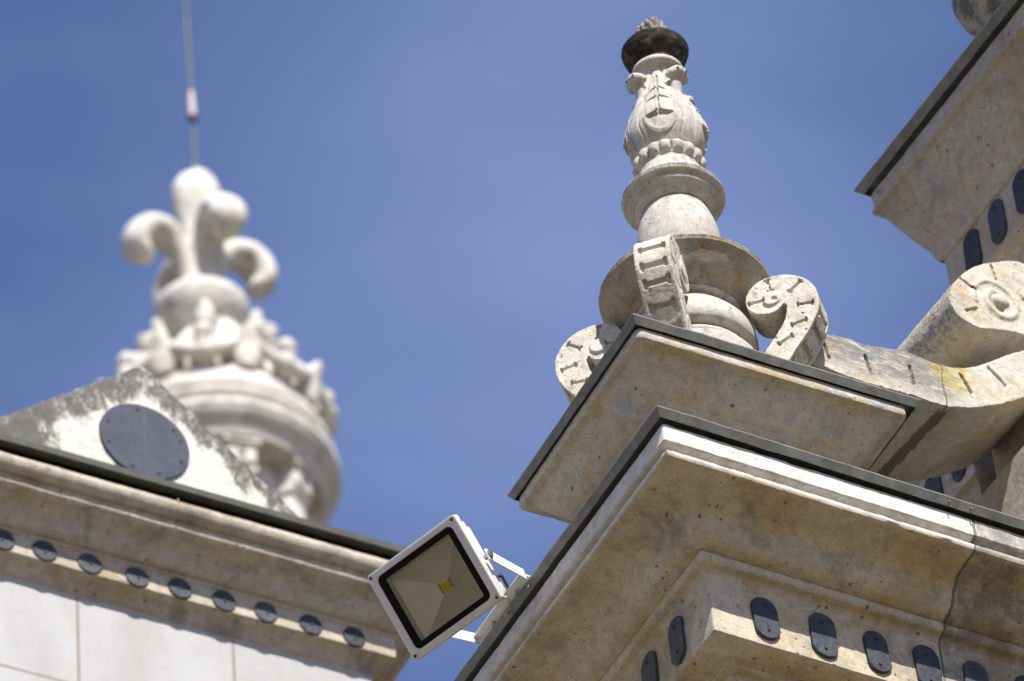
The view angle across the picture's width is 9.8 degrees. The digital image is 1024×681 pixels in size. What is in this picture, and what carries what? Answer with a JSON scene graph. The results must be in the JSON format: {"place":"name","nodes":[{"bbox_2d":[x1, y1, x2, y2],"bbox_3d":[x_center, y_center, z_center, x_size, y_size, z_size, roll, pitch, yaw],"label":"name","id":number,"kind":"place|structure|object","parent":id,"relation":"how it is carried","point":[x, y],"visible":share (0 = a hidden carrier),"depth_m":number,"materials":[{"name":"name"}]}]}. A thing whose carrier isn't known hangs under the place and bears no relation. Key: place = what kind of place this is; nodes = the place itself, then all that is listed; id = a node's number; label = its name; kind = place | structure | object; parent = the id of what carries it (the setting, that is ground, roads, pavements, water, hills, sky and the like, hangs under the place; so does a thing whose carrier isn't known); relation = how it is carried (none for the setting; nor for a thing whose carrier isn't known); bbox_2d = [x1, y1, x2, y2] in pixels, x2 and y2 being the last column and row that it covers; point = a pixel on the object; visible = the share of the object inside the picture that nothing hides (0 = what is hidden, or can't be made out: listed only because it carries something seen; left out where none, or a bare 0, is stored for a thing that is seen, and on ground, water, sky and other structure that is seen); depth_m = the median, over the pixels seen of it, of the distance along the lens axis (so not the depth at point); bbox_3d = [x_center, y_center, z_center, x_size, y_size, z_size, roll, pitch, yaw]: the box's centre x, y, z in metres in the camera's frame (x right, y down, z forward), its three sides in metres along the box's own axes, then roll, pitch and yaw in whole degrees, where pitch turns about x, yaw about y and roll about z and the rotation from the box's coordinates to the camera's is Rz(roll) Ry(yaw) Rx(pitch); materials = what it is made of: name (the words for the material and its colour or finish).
{"place":"outdoors","nodes":[
{"label":"outdoors","id":0,"kind":"place"},
{"bbox_2d":[0,433,410,680],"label":"white stone building","id":1,"kind":"structure","parent":0,"point":[110,572],"depth_m":19.62,"materials":[{"name":"stone"}]},
{"bbox_2d":[0,366,297,516],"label":"stone gable","id":2,"kind":"structure","parent":1,"relation":"attached to","point":[141,419],"depth_m":20.08,"materials":[{"name":"stone"}]},
{"bbox_2d":[116,298,341,524],"bbox_3d":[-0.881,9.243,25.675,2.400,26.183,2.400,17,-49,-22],"label":"lantern turret","id":3,"kind":"object","parent":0,"point":[250,402],"visible":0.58,"depth_m":33.78,"materials":[{"name":"stone"}]},
{"bbox_2d":[121,168,277,341],"bbox_3d":[-1.846,-0.505,35.264,0.780,1.412,0.779,-16,-45,11],"label":"fleur de lis","id":4,"kind":"object","parent":3,"relation":"on","point":[199,247],"visible":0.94,"depth_m":35.08,"materials":[{"name":"stone"}]},
{"bbox_2d":[184,0,198,169],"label":"lightning rod","id":5,"kind":"object","parent":4,"relation":"on","point":[192,116],"visible":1,"depth_m":36.18,"materials":[{"name":"metal"}]},
{"bbox_2d":[0,0,973,680],"label":"sky","id":6,"kind":"structure","parent":0,"point":[434,190],"materials":[{"name":"blue"}]},
{"bbox_2d":[454,405,1023,680],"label":"limestone building","id":7,"kind":"structure","parent":0,"point":[687,547],"depth_m":16.04,"materials":[{"name":"stone"}]},
{"bbox_2d":[368,515,529,659],"bbox_3d":[-0.010,0.816,16.361,0.360,0.282,0.836,-31,-50,24],"label":"floodlight","id":8,"kind":"object","parent":7,"relation":"attached to","point":[437,586],"visible":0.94,"depth_m":16.20,"materials":[{"name":"white metal"}]},
{"bbox_2d":[508,313,920,522],"bbox_3d":[0.570,0.430,16.425,0.911,0.394,0.794,17,-49,-22],"label":"pedestal","id":9,"kind":"object","parent":7,"relation":"on","point":[644,367],"visible":0.38,"depth_m":16.32,"materials":[{"name":"stone"}]},
{"bbox_2d":[555,16,828,403],"bbox_3d":[0.472,-0.325,17.119,0.618,1.732,0.618,17,-49,-22],"label":"stone finial","id":10,"kind":"object","parent":9,"relation":"on","point":[683,264],"visible":0.71,"depth_m":16.82,"materials":[{"name":"stone"}]},
{"bbox_2d":[764,261,1023,480],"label":"scroll buttress","id":11,"kind":"structure","parent":10,"relation":"attached to","point":[954,361],"depth_m":17.12,"materials":[{"name":"stone"}]},
{"bbox_2d":[854,0,1023,518],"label":"limestone tower","id":12,"kind":"structure","parent":0,"point":[942,181],"depth_m":17.93,"materials":[{"name":"stone"}]},
{"bbox_2d":[951,0,1003,36],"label":"stone urn","id":13,"kind":"object","parent":12,"relation":"on","point":[973,17],"visible":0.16,"depth_m":18.32,"materials":[{"name":"grey stone"}]},
{"bbox_2d":[903,449,996,503],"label":"attic wall","id":14,"kind":"structure","parent":0,"point":[971,483],"depth_m":17.92,"materials":[{"name":"stone"}]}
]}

